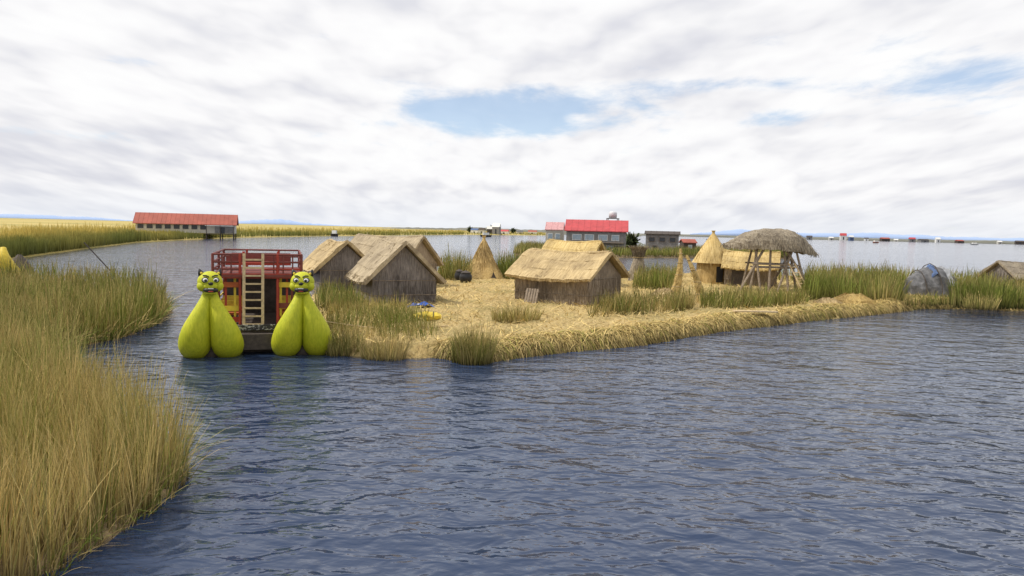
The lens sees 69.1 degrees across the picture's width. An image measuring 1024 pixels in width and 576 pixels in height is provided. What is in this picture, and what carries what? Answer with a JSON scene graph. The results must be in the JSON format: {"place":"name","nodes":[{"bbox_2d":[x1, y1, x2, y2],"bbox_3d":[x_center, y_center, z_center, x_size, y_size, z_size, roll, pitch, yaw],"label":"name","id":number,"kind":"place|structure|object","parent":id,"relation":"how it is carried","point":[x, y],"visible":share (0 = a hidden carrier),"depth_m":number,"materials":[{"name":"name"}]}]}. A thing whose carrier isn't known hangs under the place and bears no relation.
{"place":"outdoors","nodes":[
{"label":"outdoors","id":0,"kind":"place"},
{"bbox_2d":[0,214,132,220],"bbox_3d":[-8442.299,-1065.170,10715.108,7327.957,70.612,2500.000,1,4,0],"label":"hills","id":1,"kind":"structure","parent":0,"point":[22,216],"depth_m":9877.04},
{"bbox_2d":[0,298,214,575],"bbox_3d":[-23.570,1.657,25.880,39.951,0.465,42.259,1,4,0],"label":"reed bank ground","id":2,"kind":"structure","parent":0,"point":[112,529],"depth_m":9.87,"materials":[{"name":"yellow plant"}]},
{"bbox_2d":[0,248,168,349],"bbox_3d":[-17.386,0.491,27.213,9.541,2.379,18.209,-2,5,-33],"label":"reed bank","id":3,"kind":"structure","parent":2,"relation":"on","point":[98,306],"depth_m":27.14,"materials":[{"name":"green plant"}]},
{"bbox_2d":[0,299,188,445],"bbox_3d":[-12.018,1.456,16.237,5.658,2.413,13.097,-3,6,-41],"label":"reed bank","id":4,"kind":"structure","parent":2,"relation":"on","point":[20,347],"depth_m":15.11,"materials":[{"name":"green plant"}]},
{"bbox_2d":[9,284,252,575],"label":"leaning reeds","id":5,"kind":"object","parent":2,"relation":"on","point":[165,312],"visible":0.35,"depth_m":11.35,"materials":[{"name":"plant"}]},
{"bbox_2d":[0,218,545,258],"bbox_3d":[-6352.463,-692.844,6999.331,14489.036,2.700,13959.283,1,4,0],"label":"marsh","id":6,"kind":"structure","parent":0,"point":[6,222],"depth_m":455.43,"materials":[{"name":"yellow plant"}]},
{"bbox_2d":[132,212,238,239],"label":"long building","id":7,"kind":"structure","parent":6,"relation":"on","point":[222,224],"depth_m":191.89,"materials":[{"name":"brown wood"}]},
{"bbox_2d":[146,224,152,228],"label":"window","id":8,"kind":"structure","parent":7,"relation":"in","point":[150,226],"depth_m":188.57,"materials":[{"name":"black glass"}]},
{"bbox_2d":[155,224,161,228],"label":"window","id":9,"kind":"structure","parent":7,"relation":"in","point":[157,226],"depth_m":189.17,"materials":[{"name":"black glass"}]},
{"bbox_2d":[164,224,170,228],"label":"window","id":10,"kind":"structure","parent":7,"relation":"in","point":[166,226],"depth_m":189.77,"materials":[{"name":"black glass"}]},
{"bbox_2d":[173,224,179,228],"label":"window","id":11,"kind":"structure","parent":7,"relation":"in","point":[175,226],"depth_m":190.37,"materials":[{"name":"black glass"}]},
{"bbox_2d":[191,225,197,229],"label":"window","id":12,"kind":"structure","parent":7,"relation":"in","point":[195,227],"depth_m":191.68,"materials":[{"name":"black glass"}]},
{"bbox_2d":[0,222,545,257],"bbox_3d":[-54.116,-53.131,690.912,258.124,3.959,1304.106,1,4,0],"label":"marsh reeds","id":13,"kind":"object","parent":6,"relation":"on","point":[33,240],"visible":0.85,"depth_m":134.66,"materials":[{"name":"yellow plant"}]},
{"bbox_2d":[471,228,478,232],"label":"distant house","id":14,"kind":"structure","parent":6,"relation":"on","point":[474,230],"depth_m":616.82,"materials":[{"name":"white paint"}]},
{"bbox_2d":[478,228,485,233],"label":"distant house","id":15,"kind":"structure","parent":6,"relation":"on","point":[481,230],"depth_m":597.16,"materials":[{"name":"brown wood"}]},
{"bbox_2d":[487,226,491,233],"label":"distant house","id":16,"kind":"structure","parent":6,"relation":"on","point":[489,229],"depth_m":606.76,"materials":[{"name":"white paint"}]},
{"bbox_2d":[492,223,500,234],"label":"distant house","id":17,"kind":"structure","parent":6,"relation":"on","point":[496,228],"depth_m":586.75,"materials":[{"name":"white paint"}]},
{"bbox_2d":[239,219,375,226],"bbox_3d":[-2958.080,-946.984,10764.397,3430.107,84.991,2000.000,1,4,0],"label":"hills","id":18,"kind":"structure","parent":0,"point":[280,222],"depth_m":10132.33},
{"bbox_2d":[0,0,1023,237],"label":"sky","id":19,"kind":"structure","parent":0,"point":[899,117],"materials":[{"name":"white"}]},
{"bbox_2d":[388,227,641,235],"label":"shore","id":20,"kind":"structure","parent":0,"point":[524,230],"depth_m":1015.90,"materials":[{"name":"plant"}]},
{"bbox_2d":[26,233,1023,575],"bbox_3d":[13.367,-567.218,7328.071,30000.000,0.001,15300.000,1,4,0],"label":"water","id":21,"kind":"structure","parent":0,"point":[882,445],"depth_m":14.39,"materials":[{"name":"blue liquid"}]},
{"bbox_2d":[0,247,32,278],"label":"moored boat","id":22,"kind":"object","parent":21,"relation":"on","point":[4,253],"visible":0.5,"depth_m":49.12,"materials":[{"name":"yellow plant"}]},
{"bbox_2d":[84,242,109,270],"bbox_3d":[-33.203,-2.251,60.028,2.673,2.859,0.087,1,4,0],"label":"leaning pole","id":23,"kind":"object","parent":21,"relation":"in","point":[95,255],"visible":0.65,"depth_m":59.96,"materials":[{"name":"grey wood"}]},
{"bbox_2d":[178,249,331,357],"bbox_3d":[-9.217,0.367,27.334,4.683,3.492,9.023,0,5,-17],"label":"puma boat","id":24,"kind":"object","parent":21,"relation":"on","point":[274,309],"visible":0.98,"depth_m":23.81,"materials":[{"name":"green wood"}]},
{"bbox_2d":[330,230,337,235],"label":"distant boat","id":25,"kind":"object","parent":21,"relation":"on","point":[334,233],"visible":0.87,"depth_m":298.92,"materials":[{"name":"white wood"}]},
{"bbox_2d":[436,311,505,364],"bbox_3d":[-1.222,1.603,23.384,2.371,1.617,2.206,1,4,0],"label":"reed clump","id":26,"kind":"object","parent":21,"relation":"in","point":[465,353],"visible":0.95,"depth_m":23.17,"materials":[{"name":"plant"}]},
{"bbox_2d":[480,233,491,236],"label":"distant boat","id":27,"kind":"object","parent":21,"relation":"on","point":[486,234],"visible":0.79,"depth_m":418.27,"materials":[{"name":"white wood"}]},
{"bbox_2d":[839,233,846,240],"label":"distant house","id":28,"kind":"structure","parent":21,"relation":"on","point":[843,236],"depth_m":1154.06,"materials":[{"name":"white paint"}]},
{"bbox_2d":[848,235,853,240],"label":"distant house","id":29,"kind":"structure","parent":21,"relation":"on","point":[850,237],"depth_m":1164.84,"materials":[{"name":"white paint"}]},
{"bbox_2d":[879,237,889,240],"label":"distant house","id":30,"kind":"structure","parent":21,"relation":"on","point":[884,239],"depth_m":1192.99,"materials":[{"name":"brown wood"}]},
{"bbox_2d":[908,237,915,241],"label":"distant house","id":31,"kind":"structure","parent":21,"relation":"on","point":[911,239],"depth_m":1184.25,"materials":[{"name":"red metal"}]},
{"bbox_2d":[917,239,928,241],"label":"distant house","id":32,"kind":"structure","parent":21,"relation":"on","point":[923,240],"depth_m":1193.06,"materials":[{"name":"grey wood"}]},
{"bbox_2d":[935,237,940,242],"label":"distant house","id":33,"kind":"structure","parent":21,"relation":"on","point":[937,239],"depth_m":1174.64,"materials":[{"name":"white paint"}]},
{"bbox_2d":[1014,241,1023,244],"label":"distant house","id":34,"kind":"structure","parent":21,"relation":"on","point":[1019,242],"depth_m":1213.44,"materials":[{"name":"wood"}]},
{"bbox_2d":[513,252,783,258],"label":"back island ground","id":35,"kind":"structure","parent":0,"point":[652,256],"depth_m":127.05,"materials":[{"name":"beige plant"}]},
{"bbox_2d":[545,222,564,241],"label":"pink roof shed","id":36,"kind":"structure","parent":35,"relation":"on","point":[555,230],"depth_m":139.72,"materials":[{"name":"white paint"}]},
{"bbox_2d":[548,233,552,238],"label":"window","id":37,"kind":"structure","parent":36,"relation":"in","point":[550,235],"depth_m":139.65,"materials":[{"name":"blue glass"}]},
{"bbox_2d":[564,219,628,251],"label":"red roof house","id":38,"kind":"structure","parent":35,"relation":"on","point":[609,233],"depth_m":132.50,"materials":[{"name":"metal"}]},
{"bbox_2d":[572,234,581,239],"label":"window","id":39,"kind":"structure","parent":38,"relation":"in","point":[574,236],"depth_m":132.55,"materials":[{"name":"grey glass"}]},
{"bbox_2d":[585,234,593,239],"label":"window","id":40,"kind":"structure","parent":38,"relation":"in","point":[587,236],"depth_m":132.25,"materials":[{"name":"grey glass"}]},
{"bbox_2d":[598,235,607,240],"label":"window","id":41,"kind":"structure","parent":38,"relation":"in","point":[604,237],"depth_m":131.90,"materials":[{"name":"glass"}]},
{"bbox_2d":[606,211,618,219],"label":"water tank","id":42,"kind":"object","parent":38,"relation":"on","point":[612,214],"visible":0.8,"depth_m":140.65,"materials":[{"name":"white plastic"}]},
{"bbox_2d":[611,235,618,240],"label":"window","id":43,"kind":"structure","parent":38,"relation":"in","point":[614,237],"depth_m":131.61,"materials":[{"name":"glass"}]},
{"bbox_2d":[626,232,643,250],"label":"tree","id":44,"kind":"object","parent":35,"relation":"on","point":[631,239],"visible":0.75,"depth_m":158.59,"materials":[{"name":"green plant"}]},
{"bbox_2d":[513,239,787,257],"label":"reed belt","id":45,"kind":"object","parent":35,"relation":"on","point":[663,252],"visible":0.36,"depth_m":130.46,"materials":[{"name":"green plant"}]},
{"bbox_2d":[644,230,680,251],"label":"grey house","id":46,"kind":"structure","parent":35,"relation":"on","point":[657,239],"depth_m":147.05,"materials":[{"name":"grey concrete"}]},
{"bbox_2d":[649,237,654,241],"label":"window","id":47,"kind":"structure","parent":46,"relation":"in","point":[651,239],"depth_m":147.25,"materials":[{"name":"black glass"}]},
{"bbox_2d":[659,237,665,241],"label":"window","id":48,"kind":"structure","parent":46,"relation":"in","point":[661,239],"depth_m":146.86,"materials":[{"name":"black glass"}]},
{"bbox_2d":[669,237,675,241],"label":"window","id":49,"kind":"structure","parent":46,"relation":"in","point":[671,239],"depth_m":146.43,"materials":[{"name":"black glass"}]},
{"bbox_2d":[679,239,696,251],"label":"shed","id":50,"kind":"structure","parent":35,"relation":"on","point":[686,243],"depth_m":153.32,"materials":[{"name":"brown wood"}]},
{"bbox_2d":[311,273,1022,359],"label":"reed island","id":51,"kind":"structure","parent":0,"point":[416,351],"depth_m":33.59,"materials":[{"name":"plant"}]},
{"bbox_2d":[303,238,364,293],"bbox_3d":[-10.564,-1.390,45.252,4.178,3.397,5.463,-1,5,-25],"label":"reed hut","id":52,"kind":"object","parent":51,"relation":"on","point":[332,259],"visible":0.56,"depth_m":43.13,"materials":[{"name":"beige plant"}]},
{"bbox_2d":[314,277,364,312],"bbox_3d":[-8.626,0.112,36.999,2.434,1.427,9.033,0,5,-15],"label":"reed belt","id":53,"kind":"object","parent":51,"relation":"on","point":[322,298],"visible":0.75,"depth_m":34.68,"materials":[{"name":"green plant"}]},
{"bbox_2d":[324,324,372,356],"bbox_3d":[-5.628,1.675,24.403,1.796,1.107,1.799,-1,5,-27],"label":"reed clump","id":54,"kind":"object","parent":51,"relation":"on","point":[334,350],"visible":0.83,"depth_m":24.16,"materials":[{"name":"beige plant"}]},
{"bbox_2d":[323,289,440,345],"bbox_3d":[-5.570,0.879,30.711,4.500,1.418,13.503,0,5,-13],"label":"reed belt","id":55,"kind":"object","parent":51,"relation":"on","point":[401,318],"visible":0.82,"depth_m":28.23,"materials":[{"name":"green plant"}]},
{"bbox_2d":[356,329,413,360],"bbox_3d":[-4.058,1.809,23.872,1.852,0.996,1.895,1,4,0],"label":"reed clump","id":56,"kind":"object","parent":51,"relation":"on","point":[379,355],"visible":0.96,"depth_m":23.59,"materials":[{"name":"beige plant"}]},
{"bbox_2d":[326,321,447,328],"bbox_3d":[-4.490,1.331,27.307,4.661,0.410,0.034,-1,5,-28],"label":"mooring rope","id":57,"kind":"object","parent":51,"relation":"on","point":[370,327],"visible":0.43,"depth_m":26.77,"materials":[{"name":"beige fabric"}]},
{"bbox_2d":[344,239,448,303],"bbox_3d":[-6.141,-0.801,38.663,4.362,3.455,5.166,-1,5,-23],"label":"reed hut","id":58,"kind":"object","parent":51,"relation":"on","point":[383,266],"visible":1,"depth_m":36.82,"materials":[{"name":"beige plant"}]},
{"bbox_2d":[350,232,443,270],"bbox_3d":[-7.961,-1.749,48.526,5.366,3.726,5.338,3,5,25],"label":"reed hut","id":59,"kind":"object","parent":51,"relation":"on","point":[364,244],"visible":0.27,"depth_m":48.20,"materials":[{"name":"beige plant"}]},
{"bbox_2d":[410,301,433,306],"bbox_3d":[-4.263,0.745,34.821,1.280,0.258,0.600,0,5,-15],"label":"blue tarp","id":60,"kind":"object","parent":51,"relation":"on","point":[423,303],"visible":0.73,"depth_m":34.75,"materials":[{"name":"plastic"}]},
{"bbox_2d":[415,311,440,320],"bbox_3d":[-3.502,1.176,30.643,1.218,0.469,0.637,1,4,-5],"label":"yellow bundle","id":61,"kind":"object","parent":51,"relation":"on","point":[436,316],"visible":0.54,"depth_m":30.44,"materials":[{"name":"paint"}]},
{"bbox_2d":[437,243,477,279],"bbox_3d":[-4.369,-2.123,57.087,3.528,2.961,8.105,1,4,-5],"label":"reed belt","id":62,"kind":"object","parent":51,"relation":"on","point":[447,269],"visible":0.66,"depth_m":55.34,"materials":[{"name":"green plant"}]},
{"bbox_2d":[454,269,462,280],"bbox_3d":[-3.775,-0.907,53.312,0.720,0.900,0.709,1,4,0],"label":"cooking pot","id":63,"kind":"object","parent":51,"relation":"on","point":[457,274],"visible":0.6,"depth_m":53.05,"materials":[{"name":"black paint"}]},
{"bbox_2d":[459,270,471,282],"bbox_3d":[-3.228,-0.783,51.890,0.900,0.900,0.886,1,4,0],"label":"cooking pot","id":64,"kind":"object","parent":51,"relation":"on","point":[465,276],"visible":0.87,"depth_m":51.56,"materials":[{"name":"black paint"}]},
{"bbox_2d":[469,236,503,278],"bbox_3d":[-2.195,-2.238,57.321,3.481,3.597,3.543,1,4,0],"label":"cone shelter","id":65,"kind":"object","parent":51,"relation":"on","point":[485,266],"visible":0.88,"depth_m":56.55,"materials":[{"name":"beige plant"}]},
{"bbox_2d":[493,246,523,278],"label":"reed belt","id":66,"kind":"object","parent":51,"relation":"on","point":[504,264],"visible":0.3,"depth_m":58.06,"materials":[{"name":"green plant"}]},
{"bbox_2d":[489,301,543,323],"bbox_3d":[0.209,0.992,31.008,2.215,0.918,2.210,-2,5,-34],"label":"reed clump","id":67,"kind":"object","parent":51,"relation":"on","point":[514,313],"visible":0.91,"depth_m":30.69,"materials":[{"name":"plant"}]},
{"bbox_2d":[524,288,539,302],"bbox_3d":[1.012,0.413,38.736,0.820,0.770,0.285,4,5,34],"label":"wooden pallet","id":68,"kind":"object","parent":51,"relation":"on","point":[528,291],"visible":0.96,"depth_m":38.72,"materials":[{"name":"grey wood"}]},
{"bbox_2d":[504,246,630,305],"bbox_3d":[3.063,-0.599,40.368,5.289,3.219,5.093,4,5,34],"label":"reed hut","id":69,"kind":"object","parent":51,"relation":"on","point":[563,277],"visible":0.96,"depth_m":39.05,"materials":[{"name":"beige plant"}]},
{"bbox_2d":[542,238,605,251],"bbox_3d":[4.343,-1.739,52.517,4.267,3.663,4.533,4,5,28],"label":"reed hut","id":70,"kind":"object","parent":51,"relation":"on","point":[573,246],"visible":0.12,"depth_m":51.97,"materials":[{"name":"beige plant"}]},
{"bbox_2d":[599,288,641,311],"bbox_3d":[5.208,0.589,35.374,2.359,1.278,2.144,1,4,0],"label":"reed clump","id":71,"kind":"object","parent":51,"relation":"on","point":[630,306],"visible":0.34,"depth_m":35.11,"materials":[{"name":"plant"}]},
{"bbox_2d":[312,271,962,344],"bbox_3d":[15.102,0.239,48.071,60.799,0.206,49.367,1,4,0],"label":"loose straw","id":72,"kind":"object","parent":51,"relation":"on","point":[497,307],"visible":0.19,"depth_m":35.23,"materials":[{"name":"beige plant"}]},
{"bbox_2d":[628,245,649,280],"bbox_3d":[9.815,-1.846,57.847,1.715,2.904,1.714,1,4,0],"label":"reed stack","id":73,"kind":"object","parent":51,"relation":"on","point":[638,253],"visible":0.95,"depth_m":57.42,"materials":[{"name":"plant"}]},
{"bbox_2d":[582,282,698,316],"bbox_3d":[6.450,0.496,36.785,3.947,1.403,10.218,5,6,40],"label":"reed belt","id":74,"kind":"object","parent":51,"relation":"on","point":[644,302],"visible":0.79,"depth_m":35.42,"materials":[{"name":"green plant"}]},
{"bbox_2d":[629,259,684,289],"bbox_3d":[10.685,-1.179,54.823,4.116,2.138,13.896,2,5,11],"label":"reed belt","id":75,"kind":"object","parent":51,"relation":"on","point":[654,278],"visible":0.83,"depth_m":50.87,"materials":[{"name":"green plant"}]},
{"bbox_2d":[653,288,676,295],"bbox_3d":[9.118,0.302,44.614,2.110,0.652,2.077,1,4,0],"label":"straw pile","id":76,"kind":"object","parent":51,"relation":"on","point":[663,289],"visible":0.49,"depth_m":44.20,"materials":[{"name":"beige plant"}]},
{"bbox_2d":[671,249,683,294],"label":"reed pillar","id":77,"kind":"structure","parent":51,"relation":"on","point":[677,283],"depth_m":45.41,"materials":[{"name":"beige plant"}]},
{"bbox_2d":[666,288,696,310],"bbox_3d":[8.330,0.542,37.000,2.011,1.266,1.729,-3,6,-42],"label":"reed clump","id":78,"kind":"object","parent":51,"relation":"on","point":[689,303],"visible":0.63,"depth_m":36.91,"materials":[{"name":"green plant"}]},
{"bbox_2d":[685,255,705,302],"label":"reed pillar","id":79,"kind":"structure","parent":51,"relation":"on","point":[696,280],"depth_m":40.70,"materials":[{"name":"beige plant"}]},
{"bbox_2d":[692,231,724,283],"bbox_3d":[15.581,-2.317,57.936,3.160,4.300,3.172,1,4,0],"label":"round hut","id":80,"kind":"object","parent":51,"relation":"on","point":[707,259],"visible":0.76,"depth_m":57.06,"materials":[{"name":"beige plant"}]},
{"bbox_2d":[414,296,1023,362],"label":"straw edge","id":81,"kind":"object","parent":51,"relation":"on","point":[643,333],"visible":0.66,"depth_m":29.77,"materials":[{"name":"beige plant"}]},
{"bbox_2d":[732,310,777,312],"bbox_3d":[11.473,1.105,35.076,2.100,0.060,0.300,1,4,-4],"label":"plank","id":82,"kind":"object","parent":81,"relation":"on","point":[755,311],"visible":1,"depth_m":34.97,"materials":[{"name":"brown wood"}]},
{"bbox_2d":[721,250,780,286],"bbox_3d":[18.101,-1.394,56.306,4.266,3.033,4.196,3,5,20],"label":"reed hut","id":83,"kind":"object","parent":51,"relation":"on","point":[733,263],"visible":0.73,"depth_m":55.20,"materials":[{"name":"beige plant"}]},
{"bbox_2d":[731,270,742,285],"bbox_3d":[16.717,-0.774,55.223,0.800,1.300,0.060,3,5,20],"label":"door","id":84,"kind":"structure","parent":83,"relation":"in","point":[737,275],"depth_m":55.20,"materials":[{"name":"brown wood"}]},
{"bbox_2d":[696,278,811,308],"bbox_3d":[13.707,0.206,41.868,12.183,1.534,4.781,-2,6,-40],"label":"reed belt","id":85,"kind":"object","parent":51,"relation":"on","point":[747,298],"visible":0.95,"depth_m":39.91,"materials":[{"name":"green plant"}]},
{"bbox_2d":[721,228,821,291],"bbox_3d":[17.639,-1.805,50.789,6.756,4.539,3.179,2,4,4],"label":"lookout shelter","id":86,"kind":"object","parent":51,"relation":"on","point":[789,242],"visible":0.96,"depth_m":49.97,"materials":[{"name":"grey plant"}]},
{"bbox_2d":[810,297,843,303],"bbox_3d":[17.781,0.790,41.853,2.150,0.516,2.061,1,4,0],"label":"straw pile","id":87,"kind":"object","parent":51,"relation":"on","point":[825,300],"visible":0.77,"depth_m":41.54,"materials":[{"name":"beige plant"}]},
{"bbox_2d":[797,257,914,301],"bbox_3d":[23.483,-0.841,51.576,7.132,2.571,20.548,3,5,24],"label":"reed belt","id":88,"kind":"object","parent":51,"relation":"on","point":[874,285],"visible":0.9,"depth_m":45.30,"materials":[{"name":"green plant"}]},
{"bbox_2d":[834,292,880,305],"bbox_3d":[19.823,0.630,43.280,3.201,0.704,3.158,1,4,0],"label":"straw pile","id":89,"kind":"object","parent":51,"relation":"on","point":[852,298],"visible":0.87,"depth_m":42.59,"materials":[{"name":"beige plant"}]},
{"bbox_2d":[777,263,989,281],"bbox_3d":[42.544,-1.265,65.961,42.046,2.081,10.951,0,5,-13],"label":"reed belt","id":90,"kind":"object","parent":51,"relation":"on","point":[905,274],"visible":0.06,"depth_m":64.64,"materials":[{"name":"green plant"}]},
{"bbox_2d":[893,290,951,305],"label":"reed belt","id":91,"kind":"object","parent":51,"relation":"on","point":[930,301],"visible":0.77,"depth_m":44.79,"materials":[{"name":"beige plant"}]},
{"bbox_2d":[903,263,956,296],"bbox_3d":[28.674,-0.555,50.862,3.700,2.295,2.924,1,5,-8],"label":"covered hut","id":92,"kind":"object","parent":51,"relation":"on","point":[929,279],"visible":0.88,"depth_m":49.97,"materials":[{"name":"grey plastic"}]},
{"bbox_2d":[958,292,1002,309],"bbox_3d":[26.539,0.666,42.294,2.452,1.049,2.185,1,4,0],"label":"reed clump","id":93,"kind":"object","parent":51,"relation":"on","point":[967,304],"visible":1,"depth_m":42.10,"materials":[{"name":"green plant"}]},
{"bbox_2d":[945,267,1023,309],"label":"reed belt","id":94,"kind":"object","parent":51,"relation":"on","point":[1012,293],"visible":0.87,"depth_m":44.07,"materials":[{"name":"green plant"}]},
{"bbox_2d":[976,260,1023,282],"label":"reed hut","id":95,"kind":"object","parent":51,"relation":"on","point":[1002,268],"visible":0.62,"depth_m":60.53,"materials":[{"name":"beige wicker"}]},
{"bbox_2d":[627,233,1013,243],"bbox_3d":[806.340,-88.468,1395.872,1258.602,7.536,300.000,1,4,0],"label":"shore","id":96,"kind":"structure","parent":0,"point":[901,240],"depth_m":1302.13,"materials":[{"name":"green plant"}]},
{"bbox_2d":[691,229,1023,240],"bbox_3d":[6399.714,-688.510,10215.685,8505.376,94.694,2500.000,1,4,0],"label":"hills","id":97,"kind":"structure","parent":0,"point":[736,232],"depth_m":9516.34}
]}

